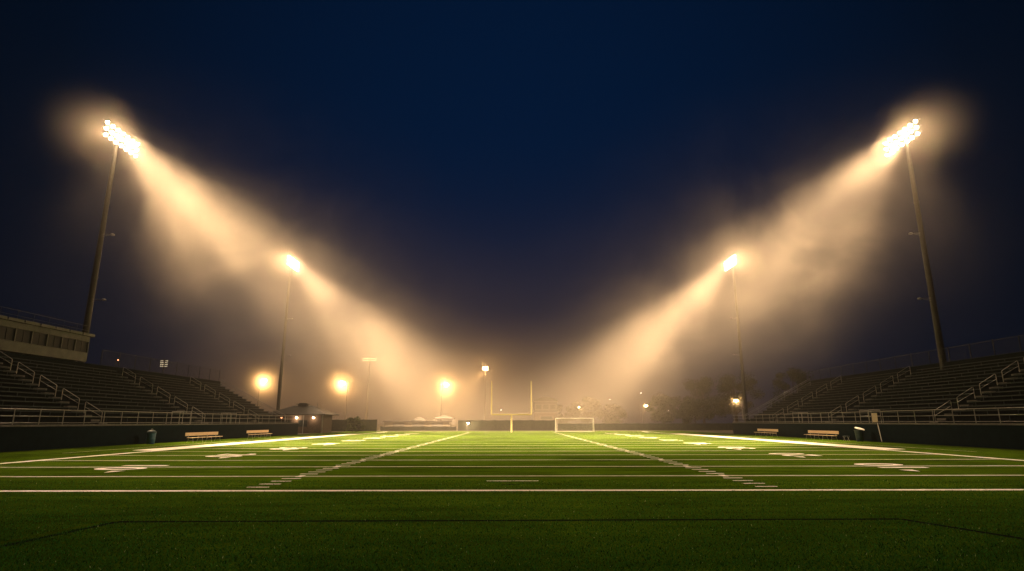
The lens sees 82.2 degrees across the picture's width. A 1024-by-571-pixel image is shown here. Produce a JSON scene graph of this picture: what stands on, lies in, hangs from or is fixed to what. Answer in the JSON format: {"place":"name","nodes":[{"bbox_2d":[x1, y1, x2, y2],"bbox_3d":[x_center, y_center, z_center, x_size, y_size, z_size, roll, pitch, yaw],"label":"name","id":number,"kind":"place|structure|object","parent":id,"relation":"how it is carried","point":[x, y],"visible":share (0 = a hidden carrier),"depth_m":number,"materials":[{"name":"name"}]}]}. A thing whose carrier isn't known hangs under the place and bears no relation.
{"place":"outdoors","nodes":[
{"label":"outdoors","id":0,"kind":"place"},
{"bbox_2d":[383,421,450,426],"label":"storage shed","id":1,"kind":"structure","parent":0,"point":[416,423],"depth_m":132.93,"materials":[{"name":"beige metal"}]},
{"bbox_2d":[393,423,403,426],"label":"roller door","id":2,"kind":"structure","parent":1,"relation":"in","point":[394,424],"depth_m":132.87,"materials":[{"name":"white metal"}]},
{"bbox_2d":[412,423,423,426],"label":"roller door","id":3,"kind":"structure","parent":1,"relation":"in","point":[413,424],"depth_m":132.87,"materials":[{"name":"white metal"}]},
{"bbox_2d":[432,423,442,426],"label":"roller door","id":4,"kind":"structure","parent":1,"relation":"in","point":[433,424],"depth_m":132.87,"materials":[{"name":"white metal"}]},
{"bbox_2d":[0,431,1023,570],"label":"playing field","id":5,"kind":"structure","parent":0,"point":[377,456],"depth_m":16.97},
{"bbox_2d":[97,465,166,469],"bbox_3d":[-16.435,7.828,25.258,2.035,0.001,2.566,0,-13,0],"label":"yard number","id":6,"kind":"object","parent":5,"relation":"on","point":[129,467],"visible":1,"depth_m":25.16,"materials":[{"name":"paint"}]},
{"bbox_2d":[146,429,156,443],"bbox_3d":[-32.298,13.496,52.509,0.790,1.340,0.790,0,-13,0],"label":"trash bin","id":7,"kind":"object","parent":5,"relation":"on","point":[150,436],"visible":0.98,"depth_m":52.23,"materials":[{"name":"green plastic"}]},
{"bbox_2d":[185,432,221,442],"bbox_3d":[-30.547,15.057,58.306,0.668,0.929,6.300,0,-13,0],"label":"team bench","id":8,"kind":"object","parent":5,"relation":"on","point":[200,433],"visible":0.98,"depth_m":57.95,"materials":[{"name":"brown wood"}]},
{"bbox_2d":[206,454,252,456],"bbox_3d":[-16.435,9.926,34.309,2.035,0.001,3.028,0,-13,0],"label":"yard number","id":9,"kind":"object","parent":5,"relation":"on","point":[228,455],"visible":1,"depth_m":34.04,"materials":[{"name":"paint"}]},
{"bbox_2d":[247,430,271,438],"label":"team bench","id":10,"kind":"object","parent":5,"relation":"on","point":[255,431],"visible":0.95,"depth_m":71.06,"materials":[{"name":"brown wood"}]},
{"bbox_2d":[343,417,365,431],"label":"bush","id":11,"kind":"object","parent":5,"relation":"on","point":[353,423],"visible":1,"depth_m":109.54,"materials":[{"name":"green plant"}]},
{"bbox_2d":[0,433,974,476],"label":"yard line","id":12,"kind":"object","parent":5,"relation":"on","point":[490,466],"visible":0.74,"depth_m":29.83,"materials":[{"name":"paint"}]},
{"bbox_2d":[491,381,531,431],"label":"goal post","id":13,"kind":"object","parent":5,"relation":"on","point":[511,414],"visible":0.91,"depth_m":107.43,"materials":[{"name":"yellow metal"}]},
{"bbox_2d":[0,478,1023,570],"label":"turf fibre","id":14,"kind":"object","parent":5,"relation":"on","point":[409,557],"visible":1,"depth_m":10.05,"materials":[{"name":"green plastic"}]},
{"bbox_2d":[0,467,1023,546],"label":"black soccer line","id":15,"kind":"object","parent":5,"relation":"on","point":[5,545],"visible":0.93,"depth_m":11.59,"materials":[{"name":"paint"}]},
{"bbox_2d":[0,432,1023,491],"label":"goal line","id":16,"kind":"object","parent":5,"relation":"on","point":[489,490],"visible":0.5,"depth_m":16.70,"materials":[{"name":"paint"}]},
{"bbox_2d":[0,431,1023,463],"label":"sideline","id":17,"kind":"object","parent":5,"relation":"on","point":[550,431],"visible":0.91,"depth_m":38.88,"materials":[{"name":"paint"}]},
{"bbox_2d":[142,433,896,450],"bbox_3d":[0.503,17.494,67.031,53.700,0.001,55.500,0,-13,0],"label":"coaching band","id":18,"kind":"object","parent":5,"relation":"on","point":[155,449],"visible":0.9,"depth_m":53.12,"materials":[{"name":"paint"}]},
{"bbox_2d":[70,433,973,452],"bbox_3d":[0.503,17.155,65.570,57.920,0.001,58.500,0,-13,0],"label":"team area line","id":19,"kind":"object","parent":5,"relation":"on","point":[696,433],"visible":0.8,"depth_m":48.80,"materials":[{"name":"paint"}]},
{"bbox_2d":[282,433,777,486],"bbox_3d":[0.003,16.045,60.797,15.860,0.001,88.938,0,-13,0],"label":"hash mark","id":20,"kind":"object","parent":5,"relation":"on","point":[650,456],"visible":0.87,"depth_m":23.72,"materials":[{"name":"paint"}]},
{"bbox_2d":[555,418,593,431],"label":"soccer goal","id":21,"kind":"object","parent":5,"relation":"on","point":[561,430],"visible":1,"depth_m":111.28,"materials":[{"name":"white paint"}]},
{"bbox_2d":[755,429,777,436],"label":"team bench","id":22,"kind":"object","parent":5,"relation":"on","point":[773,430],"visible":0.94,"depth_m":76.66,"materials":[{"name":"brown wood"}]},
{"bbox_2d":[769,453,819,455],"bbox_3d":[16.440,9.884,34.330,2.035,0.001,3.028,0,-13,0],"label":"yard number","id":23,"kind":"object","parent":5,"relation":"on","point":[795,453],"visible":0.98,"depth_m":33.25,"materials":[{"name":"paint"}]},
{"bbox_2d":[804,430,838,439],"bbox_3d":[32.951,15.964,62.612,0.668,0.929,6.300,0,-13,0],"label":"team bench","id":24,"kind":"object","parent":5,"relation":"on","point":[823,432],"visible":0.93,"depth_m":62.38,"materials":[{"name":"brown wood"}]},
{"bbox_2d":[854,427,863,441],"bbox_3d":[33.343,14.255,56.233,0.963,1.359,0.880,0,-13,0],"label":"trash bin","id":25,"kind":"object","parent":5,"relation":"on","point":[859,434],"visible":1,"depth_m":55.94,"materials":[{"name":"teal plastic"}]},
{"bbox_2d":[856,463,928,467],"bbox_3d":[16.440,7.890,25.729,2.035,0.001,2.566,0,-13,0],"label":"yard number","id":26,"kind":"object","parent":5,"relation":"on","point":[891,467],"visible":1,"depth_m":24.58,"materials":[{"name":"paint"}]},
{"bbox_2d":[0,0,1023,424],"label":"sky","id":27,"kind":"structure","parent":0,"point":[555,195],"materials":[{"name":"blue"}]},
{"bbox_2d":[29,424,1017,450],"bbox_3d":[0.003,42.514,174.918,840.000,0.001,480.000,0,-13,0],"label":"ground","id":28,"kind":"structure","parent":0,"point":[453,425],"depth_m":112.36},
{"bbox_2d":[0,306,94,361],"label":"press box","id":29,"kind":"object","parent":28,"relation":"on","point":[24,337],"visible":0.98,"depth_m":57.80,"materials":[{"name":"beige concrete"}]},
{"bbox_2d":[0,325,16,341],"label":"window","id":30,"kind":"structure","parent":29,"relation":"in","point":[8,333],"depth_m":53.85,"materials":[{"name":"black glass"}]},
{"bbox_2d":[15,328,33,343],"bbox_3d":[-46.259,4.811,55.610,0.155,1.294,1.880,0,-13,0],"label":"window","id":31,"kind":"structure","parent":29,"relation":"in","point":[23,335],"depth_m":55.73,"materials":[{"name":"black glass"}]},
{"bbox_2d":[32,331,48,346],"bbox_3d":[-46.259,5.245,57.480,0.155,1.294,1.880,0,-13,0],"label":"window","id":32,"kind":"structure","parent":29,"relation":"in","point":[39,338],"depth_m":57.60,"materials":[{"name":"black glass"}]},
{"bbox_2d":[47,334,62,348],"bbox_3d":[-46.259,5.678,59.351,0.155,1.294,1.880,0,-13,0],"label":"window","id":33,"kind":"structure","parent":29,"relation":"in","point":[54,341],"depth_m":59.51,"materials":[{"name":"black glass"}]},
{"bbox_2d":[61,337,76,350],"bbox_3d":[-46.259,6.112,61.221,0.155,1.294,1.880,0,-13,0],"label":"window","id":34,"kind":"structure","parent":29,"relation":"in","point":[69,344],"depth_m":61.40,"materials":[{"name":"black glass"}]},
{"bbox_2d":[75,339,89,352],"bbox_3d":[-46.259,6.546,63.092,0.155,1.294,1.880,0,-13,0],"label":"window","id":35,"kind":"structure","parent":29,"relation":"in","point":[82,346],"depth_m":63.24,"materials":[{"name":"black glass"}]},
{"bbox_2d":[82,119,139,362],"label":"floodlight tower","id":36,"kind":"structure","parent":28,"relation":"on","point":[91,298],"depth_m":68.19,"materials":[{"name":"metal"}]},
{"bbox_2d":[0,351,298,451],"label":"bleacher stand","id":37,"kind":"object","parent":28,"relation":"on","point":[48,403],"visible":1,"depth_m":56.82,"materials":[{"name":"metal"}]},
{"bbox_2d":[100,350,220,380],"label":"chain link fence","id":38,"kind":"object","parent":37,"relation":"on","point":[176,368],"visible":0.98,"depth_m":77.42,"materials":[{"name":"grey metal"}]},
{"bbox_2d":[257,379,266,405],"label":"area lamp","id":39,"kind":"object","parent":28,"relation":"on","point":[264,380],"visible":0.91,"depth_m":147.98,"materials":[{"name":"white metal"}]},
{"bbox_2d":[276,255,299,409],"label":"floodlight tower","id":40,"kind":"structure","parent":28,"relation":"on","point":[283,344],"depth_m":122.72,"materials":[{"name":"metal"}]},
{"bbox_2d":[268,403,338,432],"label":"concession hut","id":41,"kind":"object","parent":28,"relation":"on","point":[309,419],"visible":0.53,"depth_m":101.76,"materials":[{"name":"brick"}]},
{"bbox_2d":[341,381,347,419],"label":"area lamp","id":42,"kind":"object","parent":28,"relation":"on","point":[342,382],"visible":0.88,"depth_m":152.32,"materials":[{"name":"white metal"}]},
{"bbox_2d":[331,419,376,431],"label":"windscreen fence","id":43,"kind":"object","parent":28,"relation":"on","point":[341,425],"visible":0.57,"depth_m":116.22,"materials":[{"name":"fabric"}]},
{"bbox_2d":[363,356,375,419],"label":"lamp array pole","id":44,"kind":"object","parent":28,"relation":"on","point":[366,414],"visible":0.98,"depth_m":167.59,"materials":[{"name":"white metal"}]},
{"bbox_2d":[411,417,426,420],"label":"canopy tent","id":45,"kind":"object","parent":28,"relation":"on","point":[419,419],"visible":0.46,"depth_m":140.93,"materials":[{"name":"white fabric"}]},
{"bbox_2d":[440,383,447,420],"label":"area lamp","id":46,"kind":"object","parent":28,"relation":"on","point":[445,384],"visible":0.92,"depth_m":157.32,"materials":[{"name":"white metal"}]},
{"bbox_2d":[434,415,454,420],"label":"canopy tent","id":47,"kind":"object","parent":28,"relation":"on","point":[444,417],"visible":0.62,"depth_m":137.72,"materials":[{"name":"white fabric"}]},
{"bbox_2d":[483,365,487,419],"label":"lamp array pole","id":48,"kind":"object","parent":28,"relation":"on","point":[485,366],"visible":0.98,"depth_m":176.80,"materials":[{"name":"white metal"}]},
{"bbox_2d":[532,397,558,428],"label":"scoring booth","id":49,"kind":"object","parent":28,"relation":"on","point":[545,408],"visible":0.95,"depth_m":152.60,"materials":[{"name":"brick"}]},
{"bbox_2d":[535,404,541,409],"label":"window","id":50,"kind":"structure","parent":49,"relation":"in","point":[537,406],"depth_m":152.73,"materials":[{"name":"black"}]},
{"bbox_2d":[542,404,548,409],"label":"window","id":51,"kind":"structure","parent":49,"relation":"in","point":[545,406],"depth_m":152.74,"materials":[{"name":"black"}]},
{"bbox_2d":[550,404,555,409],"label":"window","id":52,"kind":"structure","parent":49,"relation":"in","point":[552,406],"depth_m":152.73,"materials":[{"name":"black"}]},
{"bbox_2d":[557,404,581,422],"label":"broadleaf tree","id":53,"kind":"object","parent":28,"relation":"on","point":[574,410],"visible":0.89,"depth_m":163.36,"materials":[{"name":"green plant"}]},
{"bbox_2d":[571,396,602,423],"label":"broadleaf tree","id":54,"kind":"object","parent":28,"relation":"on","point":[589,402],"visible":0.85,"depth_m":170.26,"materials":[{"name":"green plant"}]},
{"bbox_2d":[596,403,627,423],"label":"broadleaf tree","id":55,"kind":"object","parent":28,"relation":"on","point":[615,409],"visible":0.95,"depth_m":162.06,"materials":[{"name":"green plant"}]},
{"bbox_2d":[646,392,682,423],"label":"broadleaf tree","id":56,"kind":"object","parent":28,"relation":"on","point":[663,401],"visible":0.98,"depth_m":158.06,"materials":[{"name":"green plant"}]},
{"bbox_2d":[673,398,714,423],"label":"broadleaf tree","id":57,"kind":"object","parent":28,"relation":"on","point":[689,411],"visible":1,"depth_m":143.86,"materials":[{"name":"green plant"}]},
{"bbox_2d":[677,376,729,422],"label":"broadleaf tree","id":58,"kind":"object","parent":28,"relation":"on","point":[704,385],"visible":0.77,"depth_m":151.49,"materials":[{"name":"green plant"}]},
{"bbox_2d":[724,255,748,420],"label":"floodlight tower","id":59,"kind":"structure","parent":28,"relation":"on","point":[745,409],"depth_m":122.19,"materials":[{"name":"metal"}]},
{"bbox_2d":[714,371,764,420],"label":"broadleaf tree","id":60,"kind":"object","parent":28,"relation":"on","point":[728,384],"visible":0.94,"depth_m":146.23,"materials":[{"name":"green plant"}]},
{"bbox_2d":[766,367,813,407],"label":"broadleaf tree","id":61,"kind":"object","parent":28,"relation":"on","point":[796,377],"visible":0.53,"depth_m":143.30,"materials":[{"name":"green plant"}]},
{"bbox_2d":[732,351,1023,449],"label":"bleacher stand","id":62,"kind":"object","parent":28,"relation":"on","point":[976,402],"visible":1,"depth_m":57.97,"materials":[{"name":"metal"}]},
{"bbox_2d":[871,413,877,421],"bbox_3d":[34.565,12.575,55.904,0.040,0.880,0.920,0,-13,0],"label":"notice board","id":63,"kind":"object","parent":62,"relation":"attached to","point":[874,417],"visible":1,"depth_m":55.91,"materials":[{"name":"wood"}]},
{"bbox_2d":[811,335,1023,379],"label":"chain link fence","id":64,"kind":"object","parent":62,"relation":"on","point":[879,359],"visible":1,"depth_m":67.19,"materials":[{"name":"grey metal"}]},
{"bbox_2d":[883,118,946,368],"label":"floodlight tower","id":65,"kind":"structure","parent":28,"relation":"on","point":[935,318],"depth_m":67.84,"materials":[{"name":"metal"}]},
{"bbox_2d":[641,430,732,430],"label":"running track","id":66,"kind":"structure","parent":0,"point":[687,430],"depth_m":124.34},
{"bbox_2d":[380,426,456,430],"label":"windscreen fence","id":67,"kind":"object","parent":66,"relation":"on","point":[423,428],"visible":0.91,"depth_m":122.39,"materials":[{"name":"fabric"}]},
{"bbox_2d":[458,419,554,430],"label":"windscreen fence","id":68,"kind":"object","parent":66,"relation":"on","point":[505,425],"visible":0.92,"depth_m":121.56,"materials":[{"name":"fabric"}]},
{"bbox_2d":[558,423,732,430],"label":"windscreen fence","id":69,"kind":"object","parent":66,"relation":"on","point":[675,426],"visible":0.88,"depth_m":122.97,"materials":[{"name":"fabric"}]}
]}

